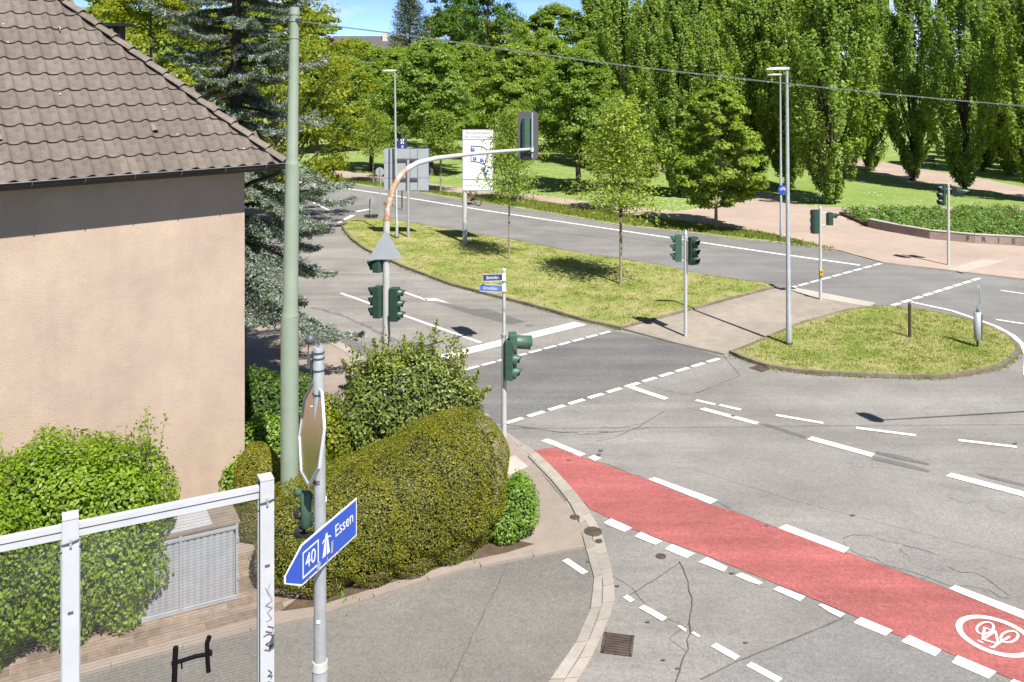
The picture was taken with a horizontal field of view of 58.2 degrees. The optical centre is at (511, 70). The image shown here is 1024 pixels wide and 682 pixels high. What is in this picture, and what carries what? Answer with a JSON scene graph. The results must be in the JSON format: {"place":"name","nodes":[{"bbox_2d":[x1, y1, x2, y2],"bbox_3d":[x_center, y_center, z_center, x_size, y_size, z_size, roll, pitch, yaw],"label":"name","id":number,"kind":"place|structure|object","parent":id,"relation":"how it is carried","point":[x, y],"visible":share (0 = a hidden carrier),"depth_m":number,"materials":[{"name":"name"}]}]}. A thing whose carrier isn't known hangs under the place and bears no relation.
{"place":"outdoors","nodes":[
{"label":"outdoors","id":0,"kind":"place"},
{"bbox_2d":[0,472,276,681],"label":"transparent barrier","id":1,"kind":"object","parent":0,"point":[70,530],"visible":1,"depth_m":8.28,"materials":[{"name":"glass"}]},
{"bbox_2d":[171,583,273,681],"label":"graffiti mark","id":2,"kind":"object","parent":1,"relation":"attached to","point":[206,654],"visible":1,"depth_m":8.51,"materials":[{"name":"black paint"}]},
{"bbox_2d":[0,551,294,681],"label":"yard paving","id":3,"kind":"structure","parent":0,"point":[278,603],"depth_m":13.84,"materials":[{"name":"beige concrete"}]},
{"bbox_2d":[116,504,240,627],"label":"utility cabinet","id":4,"kind":"structure","parent":3,"relation":"on","point":[200,555],"depth_m":14.46,"materials":[{"name":"metal"}]},
{"bbox_2d":[117,543,178,624],"bbox_3d":[-5.572,7.875,14.125,0.900,1.040,0.018,0,0,-28],"label":"door","id":5,"kind":"structure","parent":4,"relation":"in","point":[173,546],"depth_m":14.21,"materials":[{"name":"metal"}]},
{"bbox_2d":[182,530,233,607],"bbox_3d":[-4.802,7.875,14.530,0.800,1.040,0.018,0,0,-28],"label":"door","id":6,"kind":"structure","parent":4,"relation":"in","point":[228,533],"depth_m":14.53,"materials":[{"name":"metal"}]},
{"bbox_2d":[280,7,301,501],"bbox_3d":[-3.813,3.683,15.900,0.378,9.543,0.316,0,0,0],"label":"wire pole","id":7,"kind":"object","parent":3,"relation":"on","point":[289,409],"visible":0.93,"depth_m":15.80,"materials":[{"name":"green paint"}]},
{"bbox_2d":[299,21,1023,106],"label":"overhead cable","id":8,"kind":"object","parent":7,"relation":"attached to","point":[658,69],"visible":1,"depth_m":16.43,"materials":[{"name":"black metal"}]},
{"bbox_2d":[81,0,264,109],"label":"park tree","id":9,"kind":"object","parent":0,"point":[164,46],"visible":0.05,"depth_m":58.82,"materials":[{"name":"green plant"}]},
{"bbox_2d":[0,315,582,681],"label":"pavement","id":10,"kind":"structure","parent":0,"point":[557,527],"depth_m":17.39,"materials":[{"name":"beige concrete"}]},
{"bbox_2d":[0,406,181,669],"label":"leafy hedge","id":11,"kind":"object","parent":10,"relation":"on","point":[48,485],"visible":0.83,"depth_m":13.63,"materials":[{"name":"green plant"}]},
{"bbox_2d":[0,0,286,500],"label":"house","id":12,"kind":"structure","parent":10,"relation":"on","point":[125,166],"depth_m":16.76,"materials":[{"name":"paint"}]},
{"bbox_2d":[137,0,366,375],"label":"blue spruce","id":13,"kind":"object","parent":10,"relation":"on","point":[259,305],"visible":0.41,"depth_m":23.77,"materials":[{"name":"green plant"}]},
{"bbox_2d":[232,441,279,543],"bbox_3d":[-4.624,7.613,16.701,0.878,1.691,0.878,0,0,0],"label":"clipped bush","id":14,"kind":"object","parent":10,"relation":"on","point":[255,464],"visible":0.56,"depth_m":16.43,"materials":[{"name":"green plant"}]},
{"bbox_2d":[218,411,327,491],"bbox_3d":[-4.767,7.749,18.509,2.155,1.477,2.065,0,0,0],"label":"light shrub","id":15,"kind":"object","parent":10,"relation":"on","point":[268,432],"visible":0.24,"depth_m":18.58,"materials":[{"name":"green plant"}]},
{"bbox_2d":[245,364,326,431],"bbox_3d":[-5.383,7.551,20.689,2.490,1.858,1.504,0,0,-18],"label":"dark shrub","id":16,"kind":"object","parent":10,"relation":"on","point":[262,393],"visible":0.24,"depth_m":20.28,"materials":[{"name":"green plant"}]},
{"bbox_2d":[299,390,355,471],"bbox_3d":[-3.812,7.650,19.463,1.633,1.631,1.150,0,0,37],"label":"yellow shrub","id":17,"kind":"object","parent":10,"relation":"on","point":[332,438],"visible":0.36,"depth_m":18.90,"materials":[{"name":"green plant"}]},
{"bbox_2d":[281,539,532,610],"bbox_3d":[-1.762,8.450,15.671,4.510,0.001,0.790,0,0,-28],"label":"soil strip","id":18,"kind":"object","parent":10,"relation":"on","point":[490,548],"visible":0.61,"depth_m":15.57,"materials":[{"name":"brown soil"}]},
{"bbox_2d":[254,402,509,597],"bbox_3d":[-2.072,7.342,16.173,4.969,2.236,2.514,0,0,-31],"label":"clipped hedge","id":19,"kind":"object","parent":18,"relation":"on","point":[421,493],"visible":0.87,"depth_m":15.56,"materials":[{"name":"green plant"}]},
{"bbox_2d":[485,468,540,545],"bbox_3d":[0.115,7.961,16.867,0.932,1.042,1.478,0,0,25],"label":"green shrub","id":20,"kind":"object","parent":18,"relation":"on","point":[516,518],"visible":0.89,"depth_m":16.52,"materials":[{"name":"green plant"}]},
{"bbox_2d":[333,318,491,467],"bbox_3d":[-2.251,6.888,19.732,3.425,3.183,2.101,0,0,-24],"label":"loose shrub","id":21,"kind":"object","parent":10,"relation":"on","point":[384,398],"visible":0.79,"depth_m":19.28,"materials":[{"name":"green plant"}]},
{"bbox_2d":[367,111,537,362],"bbox_3d":[-1.277,4.810,23.815,5.667,7.320,0.872,0,0,-44],"label":"mast arm signal","id":22,"kind":"object","parent":10,"relation":"on","point":[386,301],"visible":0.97,"depth_m":22.06,"materials":[{"name":"paint"}]},
{"bbox_2d":[480,268,532,464],"bbox_3d":[-0.107,6.355,19.715,1.139,4.200,0.435,0,0,11],"label":"signal post","id":23,"kind":"object","parent":10,"relation":"on","point":[512,342],"visible":1,"depth_m":19.64,"materials":[{"name":"metal"}]},
{"bbox_2d":[505,455,527,474],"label":"foundation slab","id":24,"kind":"structure","parent":10,"relation":"on","point":[516,462],"depth_m":19.66,"materials":[{"name":"beige concrete"}]},
{"bbox_2d":[333,31,407,63],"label":"house","id":25,"kind":"structure","parent":0,"point":[382,40],"depth_m":173.90,"materials":[{"name":"stone"}]},
{"bbox_2d":[73,0,1002,70],"label":"sky","id":26,"kind":"structure","parent":0,"point":[376,15],"materials":[{"name":"blue"}]},
{"bbox_2d":[80,180,1023,681],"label":"road","id":27,"kind":"structure","parent":0,"point":[808,528],"depth_m":18.26,"materials":[{"name":"grey asphalt"}]},
{"bbox_2d":[84,0,250,107],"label":"maple tree","id":28,"kind":"object","parent":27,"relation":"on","point":[120,12],"visible":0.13,"depth_m":46.75,"materials":[{"name":"green plant"}]},
{"bbox_2d":[200,0,380,236],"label":"maple tree","id":29,"kind":"object","parent":27,"relation":"on","point":[319,48],"visible":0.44,"depth_m":46.70,"materials":[{"name":"green plant"}]},
{"bbox_2d":[37,544,584,681],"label":"kerb","id":30,"kind":"structure","parent":27,"relation":"on","point":[376,594],"depth_m":14.55,"materials":[{"name":"beige concrete"}]},
{"bbox_2d":[305,334,328,681],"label":"sign pole","id":31,"kind":"object","parent":27,"relation":"on","point":[320,667],"visible":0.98,"depth_m":8.75,"materials":[{"name":"metal"}]},
{"bbox_2d":[294,488,313,538],"bbox_3d":[-1.960,4.269,8.829,0.257,0.472,0.133,0,0,15],"label":"repeater signal","id":32,"kind":"object","parent":31,"relation":"attached to","point":[305,518],"visible":1,"depth_m":8.80,"materials":[{"name":"green plastic"}]},
{"bbox_2d":[298,381,325,486],"bbox_3d":[-1.918,3.466,8.800,0.148,0.875,0.820,0,0,-26],"label":"stop sign","id":33,"kind":"object","parent":31,"relation":"attached to","point":[311,436],"visible":0.99,"depth_m":8.74,"materials":[{"name":"metal"}]},
{"bbox_2d":[284,498,356,587],"bbox_3d":[-1.808,4.499,8.701,0.067,0.380,1.246,0,0,21],"label":"direction arrow sign","id":34,"kind":"object","parent":31,"relation":"attached to","point":[323,545],"visible":1,"depth_m":8.69,"materials":[{"name":"metal"}]},
{"bbox_2d":[273,302,489,416],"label":"kerb","id":35,"kind":"structure","parent":27,"relation":"on","point":[340,345],"depth_m":27.70,"materials":[{"name":"beige concrete"}]},
{"bbox_2d":[339,217,770,325],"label":"grass island","id":36,"kind":"structure","parent":27,"relation":"on","point":[549,280],"depth_m":37.62,"materials":[{"name":"green plant"}]},
{"bbox_2d":[382,70,398,237],"bbox_3d":[-6.091,4.188,46.036,0.850,8.425,0.260,0,0,0],"label":"street lamp","id":37,"kind":"object","parent":36,"relation":"on","point":[396,208],"visible":1,"depth_m":46.01,"materials":[{"name":"metal"}]},
{"bbox_2d":[384,149,428,236],"bbox_3d":[-5.326,6.177,46.310,2.260,4.448,0.223,0,0,0],"label":"direction sign","id":38,"kind":"object","parent":36,"relation":"on","point":[416,178],"visible":0.9,"depth_m":46.39,"materials":[{"name":"metal"}]},
{"bbox_2d":[462,129,493,242],"bbox_3d":[-1.647,5.641,44.758,1.542,5.518,0.266,0,0,0],"label":"parking guide board","id":39,"kind":"object","parent":36,"relation":"on","point":[471,140],"visible":0.96,"depth_m":44.66,"materials":[{"name":"metal"}]},
{"bbox_2d":[471,98,557,258],"bbox_3d":[-0.093,4.820,40.782,3.779,7.159,3.710,0,0,33],"label":"young tree","id":40,"kind":"object","parent":36,"relation":"on","point":[507,131],"visible":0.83,"depth_m":40.74,"materials":[{"name":"green plant"}]},
{"bbox_2d":[337,222,777,330],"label":"weeds","id":41,"kind":"object","parent":36,"relation":"on","point":[352,241],"visible":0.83,"depth_m":34.84,"materials":[{"name":"green plant"}]},
{"bbox_2d":[559,89,680,284],"bbox_3d":[4.105,4.561,35.991,4.973,7.678,5.066,0,0,9],"label":"young tree","id":42,"kind":"object","parent":36,"relation":"on","point":[619,127],"visible":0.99,"depth_m":35.84,"materials":[{"name":"green plant"}]},
{"bbox_2d":[498,427,614,681],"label":"gutter band","id":43,"kind":"object","parent":27,"relation":"on","point":[587,654],"visible":0.88,"depth_m":15.53,"materials":[{"name":"beige concrete"}]},
{"bbox_2d":[513,441,601,681],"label":"kerb","id":44,"kind":"object","parent":27,"relation":"on","point":[564,669],"visible":0.81,"depth_m":14.77,"materials":[{"name":"concrete"}]},
{"bbox_2d":[341,218,773,329],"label":"kerb","id":45,"kind":"structure","parent":27,"relation":"on","point":[526,303],"depth_m":34.58,"materials":[{"name":"grey concrete"}]},
{"bbox_2d":[601,632,633,656],"bbox_3d":[1.564,8.492,13.608,0.455,0.034,0.490,0,0,12],"label":"drain grate","id":46,"kind":"object","parent":27,"relation":"on","point":[617,644],"visible":1,"depth_m":13.58,"materials":[{"name":"metal"}]},
{"bbox_2d":[251,172,1023,279],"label":"kerb","id":47,"kind":"structure","parent":27,"relation":"on","point":[734,238],"depth_m":45.92,"materials":[{"name":"grey concrete"}]},
{"bbox_2d":[624,288,864,354],"bbox_3d":[8.266,8.495,31.512,8.924,0.110,3.931,0,0,-39],"label":"paved refuge","id":48,"kind":"object","parent":27,"relation":"on","point":[726,326],"visible":0.8,"depth_m":31.02,"materials":[{"name":"beige concrete"}]},
{"bbox_2d":[633,328,722,351],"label":"dropped kerb","id":49,"kind":"structure","parent":48,"relation":"on","point":[678,340],"depth_m":28.71,"materials":[{"name":"concrete"}]},
{"bbox_2d":[669,230,700,336],"bbox_3d":[5.495,6.760,29.133,1.000,3.380,0.383,0,0,26],"label":"signal post","id":50,"kind":"object","parent":48,"relation":"on","point":[693,249],"visible":1,"depth_m":29.09,"materials":[{"name":"metal"}]},
{"bbox_2d":[810,206,839,299],"bbox_3d":[11.541,6.720,33.866,1.085,3.460,0.407,0,0,13],"label":"signal post","id":51,"kind":"object","parent":48,"relation":"on","point":[816,221],"visible":1,"depth_m":33.81,"materials":[{"name":"metal"}]},
{"bbox_2d":[777,287,874,305],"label":"light crossing slab","id":52,"kind":"structure","parent":48,"relation":"on","point":[832,297],"depth_m":34.14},
{"bbox_2d":[729,305,1019,379],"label":"kerb","id":53,"kind":"structure","parent":27,"relation":"on","point":[948,375],"depth_m":25.92,"materials":[{"name":"beige concrete"}]},
{"bbox_2d":[729,336,1023,380],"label":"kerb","id":54,"kind":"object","parent":27,"relation":"on","point":[1005,366],"visible":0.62,"depth_m":25.60,"materials":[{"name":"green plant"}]},
{"bbox_2d":[736,304,1018,377],"bbox_3d":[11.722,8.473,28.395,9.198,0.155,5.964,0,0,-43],"label":"grass island","id":55,"kind":"structure","parent":27,"relation":"on","point":[802,343],"depth_m":28.05,"materials":[{"name":"green plant"}]},
{"bbox_2d":[765,67,792,344],"bbox_3d":[8.178,4.152,28.192,0.822,8.495,0.281,0,0,0],"label":"street lamp","id":56,"kind":"object","parent":55,"relation":"on","point":[788,341],"visible":1,"depth_m":28.11,"materials":[{"name":"metal"}]},
{"bbox_2d":[973,285,982,346],"bbox_3d":[14.134,7.465,27.922,0.226,1.871,0.227,0,0,0],"label":"bollard","id":57,"kind":"object","parent":55,"relation":"on","point":[977,325],"visible":1,"depth_m":27.85,"materials":[{"name":"white plastic"}]},
{"bbox_2d":[223,79,1023,276],"bbox_3d":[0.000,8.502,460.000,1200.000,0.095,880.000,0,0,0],"label":"park lawn","id":58,"kind":"structure","parent":0,"point":[866,188],"depth_m":69.27,"materials":[{"name":"green plant"}]},
{"bbox_2d":[223,4,319,123],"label":"background tree","id":59,"kind":"object","parent":58,"relation":"on","point":[262,15],"visible":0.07,"depth_m":115.96,"materials":[{"name":"green plant"}]},
{"bbox_2d":[253,7,357,98],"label":"background tree","id":60,"kind":"object","parent":58,"relation":"on","point":[321,29],"visible":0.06,"depth_m":128.80,"materials":[{"name":"green plant"}]},
{"bbox_2d":[266,54,364,153],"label":"park tree","id":61,"kind":"object","parent":58,"relation":"on","point":[320,104],"visible":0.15,"depth_m":91.88,"materials":[{"name":"green plant"}]},
{"bbox_2d":[310,54,376,149],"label":"park tree","id":62,"kind":"object","parent":58,"relation":"on","point":[356,66],"visible":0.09,"depth_m":96.09,"materials":[{"name":"green plant"}]},
{"bbox_2d":[310,37,387,90],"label":"background tree","id":63,"kind":"object","parent":58,"relation":"on","point":[376,50],"visible":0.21,"depth_m":119.16,"materials":[{"name":"green plant"}]},
{"bbox_2d":[326,61,409,170],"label":"park tree","id":64,"kind":"object","parent":58,"relation":"on","point":[376,69],"visible":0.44,"depth_m":76.55,"materials":[{"name":"green plant"}]},
{"bbox_2d":[365,45,427,146],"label":"park tree","id":65,"kind":"object","parent":58,"relation":"on","point":[389,59],"visible":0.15,"depth_m":99.84,"materials":[{"name":"green plant"}]},
{"bbox_2d":[384,0,444,138],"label":"pine tree","id":66,"kind":"object","parent":58,"relation":"on","point":[408,16],"visible":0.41,"depth_m":112.38,"materials":[{"name":"green plant"}]},
{"bbox_2d":[367,36,480,174],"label":"park tree","id":67,"kind":"object","parent":58,"relation":"on","point":[411,83],"visible":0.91,"depth_m":72.02,"materials":[{"name":"green plant"}]},
{"bbox_2d":[416,8,484,80],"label":"background tree","id":68,"kind":"object","parent":58,"relation":"on","point":[438,36],"visible":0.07,"depth_m":135.48,"materials":[{"name":"green plant"}]},
{"bbox_2d":[422,0,491,135],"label":"maple tree","id":69,"kind":"object","parent":58,"relation":"on","point":[441,26],"visible":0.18,"depth_m":114.36,"materials":[{"name":"green plant"}]},
{"bbox_2d":[421,40,500,128],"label":"park tree","id":70,"kind":"object","parent":58,"relation":"on","point":[466,51],"visible":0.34,"depth_m":92.17,"materials":[{"name":"green plant"}]},
{"bbox_2d":[437,0,528,128],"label":"maple tree","id":71,"kind":"object","parent":58,"relation":"on","point":[483,36],"visible":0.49,"depth_m":107.22,"materials":[{"name":"green plant"}]},
{"bbox_2d":[448,41,561,145],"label":"park tree","id":72,"kind":"object","parent":58,"relation":"on","point":[501,81],"visible":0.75,"depth_m":85.26,"materials":[{"name":"green plant"}]},
{"bbox_2d":[464,17,550,128],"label":"background tree","id":73,"kind":"object","parent":58,"relation":"on","point":[519,26],"visible":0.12,"depth_m":124.39,"materials":[{"name":"green plant"}]},
{"bbox_2d":[499,1,589,61],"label":"background tree","id":74,"kind":"object","parent":58,"relation":"on","point":[542,22],"visible":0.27,"depth_m":127.42,"materials":[{"name":"green plant"}]},
{"bbox_2d":[506,33,583,151],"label":"park tree","id":75,"kind":"object","parent":58,"relation":"on","point":[556,46],"visible":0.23,"depth_m":94.26,"materials":[{"name":"green plant"}]},
{"bbox_2d":[265,171,835,250],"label":"verge","id":76,"kind":"structure","parent":58,"relation":"on","point":[652,225],"depth_m":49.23,"materials":[{"name":"green plant"}]},
{"bbox_2d":[349,106,394,181],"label":"young tree","id":77,"kind":"object","parent":76,"relation":"on","point":[373,117],"visible":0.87,"depth_m":68.69,"materials":[{"name":"green plant"}]},
{"bbox_2d":[410,108,461,190],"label":"young tree","id":78,"kind":"object","parent":76,"relation":"on","point":[441,121],"visible":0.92,"depth_m":63.18,"materials":[{"name":"green plant"}]},
{"bbox_2d":[494,102,560,201],"bbox_3d":[0.493,5.234,58.698,5.092,6.433,5.188,0,0,-4],"label":"young tree","id":79,"kind":"object","parent":76,"relation":"on","point":[540,135],"visible":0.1,"depth_m":58.48,"materials":[{"name":"green plant"}]},
{"bbox_2d":[667,79,771,228],"bbox_3d":[10.775,4.466,48.738,4.853,7.968,6.433,0,0,-9],"label":"street tree","id":80,"kind":"object","parent":76,"relation":"on","point":[716,176],"visible":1,"depth_m":47.99,"materials":[{"name":"green plant"}]},
{"bbox_2d":[767,74,785,237],"bbox_3d":[13.349,4.312,46.313,1.007,8.275,0.260,0,0,9],"label":"street lamp","id":81,"kind":"object","parent":76,"relation":"on","point":[781,189],"visible":0.94,"depth_m":46.23,"materials":[{"name":"metal"}]},
{"bbox_2d":[518,45,645,190],"bbox_3d":[4.827,3.344,64.723,7.880,10.212,10.380,0,0,-21],"label":"park tree","id":82,"kind":"object","parent":58,"relation":"on","point":[557,86],"visible":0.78,"depth_m":63.36,"materials":[{"name":"green plant"}]},
{"bbox_2d":[536,37,627,162],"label":"park tree","id":83,"kind":"object","parent":58,"relation":"on","point":[588,43],"visible":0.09,"depth_m":82.69,"materials":[{"name":"green plant"}]},
{"bbox_2d":[569,0,621,101],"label":"background tree","id":84,"kind":"object","parent":58,"relation":"on","point":[593,12],"visible":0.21,"depth_m":124.86,"materials":[{"name":"green plant"}]},
{"bbox_2d":[574,119,635,211],"bbox_3d":[5.819,5.624,54.580,4.185,5.653,3.914,0,0,-45],"label":"young tree","id":85,"kind":"object","parent":58,"relation":"on","point":[600,129],"visible":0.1,"depth_m":54.34,"materials":[{"name":"green plant"}]},
{"bbox_2d":[585,0,648,167],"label":"slim tree","id":86,"kind":"object","parent":58,"relation":"on","point":[614,24],"visible":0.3,"depth_m":76.66,"materials":[{"name":"green plant"}]},
{"bbox_2d":[622,0,681,177],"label":"slim tree","id":87,"kind":"object","parent":58,"relation":"on","point":[650,33],"visible":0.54,"depth_m":71.69,"materials":[{"name":"green plant"}]},
{"bbox_2d":[643,9,707,196],"bbox_3d":[11.250,2.185,61.525,4.616,12.530,4.495,0,0,28],"label":"slim tree","id":88,"kind":"object","parent":58,"relation":"on","point":[678,50],"visible":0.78,"depth_m":60.93,"materials":[{"name":"green plant"}]},
{"bbox_2d":[659,0,698,145],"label":"slim tree","id":89,"kind":"object","parent":58,"relation":"on","point":[671,6],"visible":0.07,"depth_m":89.31,"materials":[{"name":"green plant"}]},
{"bbox_2d":[669,0,722,135],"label":"slim tree","id":90,"kind":"object","parent":58,"relation":"on","point":[701,28],"visible":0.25,"depth_m":80.05,"materials":[{"name":"green plant"}]},
{"bbox_2d":[677,30,740,199],"bbox_3d":[12.975,2.911,60.155,4.316,11.078,4.219,0,0,23],"label":"slim tree","id":91,"kind":"object","parent":58,"relation":"on","point":[711,55],"visible":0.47,"depth_m":59.51,"materials":[{"name":"green plant"}]},
{"bbox_2d":[708,0,762,142],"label":"slim tree","id":92,"kind":"object","parent":58,"relation":"on","point":[718,6],"visible":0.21,"depth_m":82.22,"materials":[{"name":"green plant"}]},
{"bbox_2d":[713,0,784,182],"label":"slim tree","id":93,"kind":"object","parent":58,"relation":"on","point":[753,13],"visible":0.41,"depth_m":67.74,"materials":[{"name":"green plant"}]},
{"bbox_2d":[751,0,816,188],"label":"slim tree","id":94,"kind":"object","parent":58,"relation":"on","point":[773,34],"visible":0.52,"depth_m":64.97,"materials":[{"name":"green plant"}]},
{"bbox_2d":[780,0,889,203],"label":"slim tree","id":95,"kind":"object","parent":58,"relation":"on","point":[838,16],"visible":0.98,"depth_m":57.35,"materials":[{"name":"green plant"}]},
{"bbox_2d":[841,0,907,170],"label":"slim tree","id":96,"kind":"object","parent":58,"relation":"on","point":[871,160],"visible":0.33,"depth_m":76.18,"materials":[{"name":"green plant"}]},
{"bbox_2d":[875,0,949,180],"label":"slim tree","id":97,"kind":"object","parent":58,"relation":"on","point":[907,50],"visible":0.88,"depth_m":69.72,"materials":[{"name":"green plant"}]},
{"bbox_2d":[825,157,1023,198],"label":"footpath","id":98,"kind":"structure","parent":58,"relation":"on","point":[925,176],"depth_m":70.45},
{"bbox_2d":[839,210,1023,234],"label":"flower bed soil","id":99,"kind":"structure","parent":58,"relation":"on","point":[847,215],"depth_m":51.61,"materials":[{"name":"brown soil"}]},
{"bbox_2d":[841,202,1023,235],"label":"bed planting","id":100,"kind":"object","parent":99,"relation":"on","point":[904,215],"visible":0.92,"depth_m":50.47,"materials":[{"name":"green plant"}]},
{"bbox_2d":[868,218,1023,245],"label":"wall","id":101,"kind":"structure","parent":58,"relation":"on","point":[995,239],"depth_m":45.63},
{"bbox_2d":[918,0,1006,189],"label":"slim tree","id":102,"kind":"object","parent":58,"relation":"on","point":[957,13],"visible":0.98,"depth_m":63.23,"materials":[{"name":"green plant"}]},
{"bbox_2d":[961,10,1004,170],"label":"slim tree","id":103,"kind":"object","parent":58,"relation":"on","point":[985,163],"visible":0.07,"depth_m":76.76,"materials":[{"name":"green plant"}]},
{"bbox_2d":[967,0,1023,174],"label":"slim tree","id":104,"kind":"object","parent":58,"relation":"on","point":[1007,163],"visible":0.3,"depth_m":73.57,"materials":[{"name":"green plant"}]},
{"bbox_2d":[994,0,1023,183],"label":"slim tree","id":105,"kind":"object","parent":58,"relation":"on","point":[1014,61],"visible":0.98,"depth_m":59.34,"materials":[{"name":"green plant"}]},
{"bbox_2d":[303,133,1023,277],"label":"footpath","id":106,"kind":"structure","parent":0,"point":[761,212],"depth_m":47.58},
{"bbox_2d":[936,183,969,264],"bbox_3d":[19.039,6.670,39.774,1.332,3.550,0.545,0,0,17],"label":"signal post","id":107,"kind":"object","parent":106,"relation":"on","point":[941,193],"visible":1,"depth_m":39.85,"materials":[{"name":"metal"}]},
{"bbox_2d":[949,259,1002,271],"bbox_3d":[20.020,8.442,39.841,3.663,0.001,0.826,0,0,-38],"label":"tactile strip","id":108,"kind":"object","parent":106,"relation":"on","point":[977,264],"visible":1,"depth_m":39.77,"materials":[{"name":"beige concrete"}]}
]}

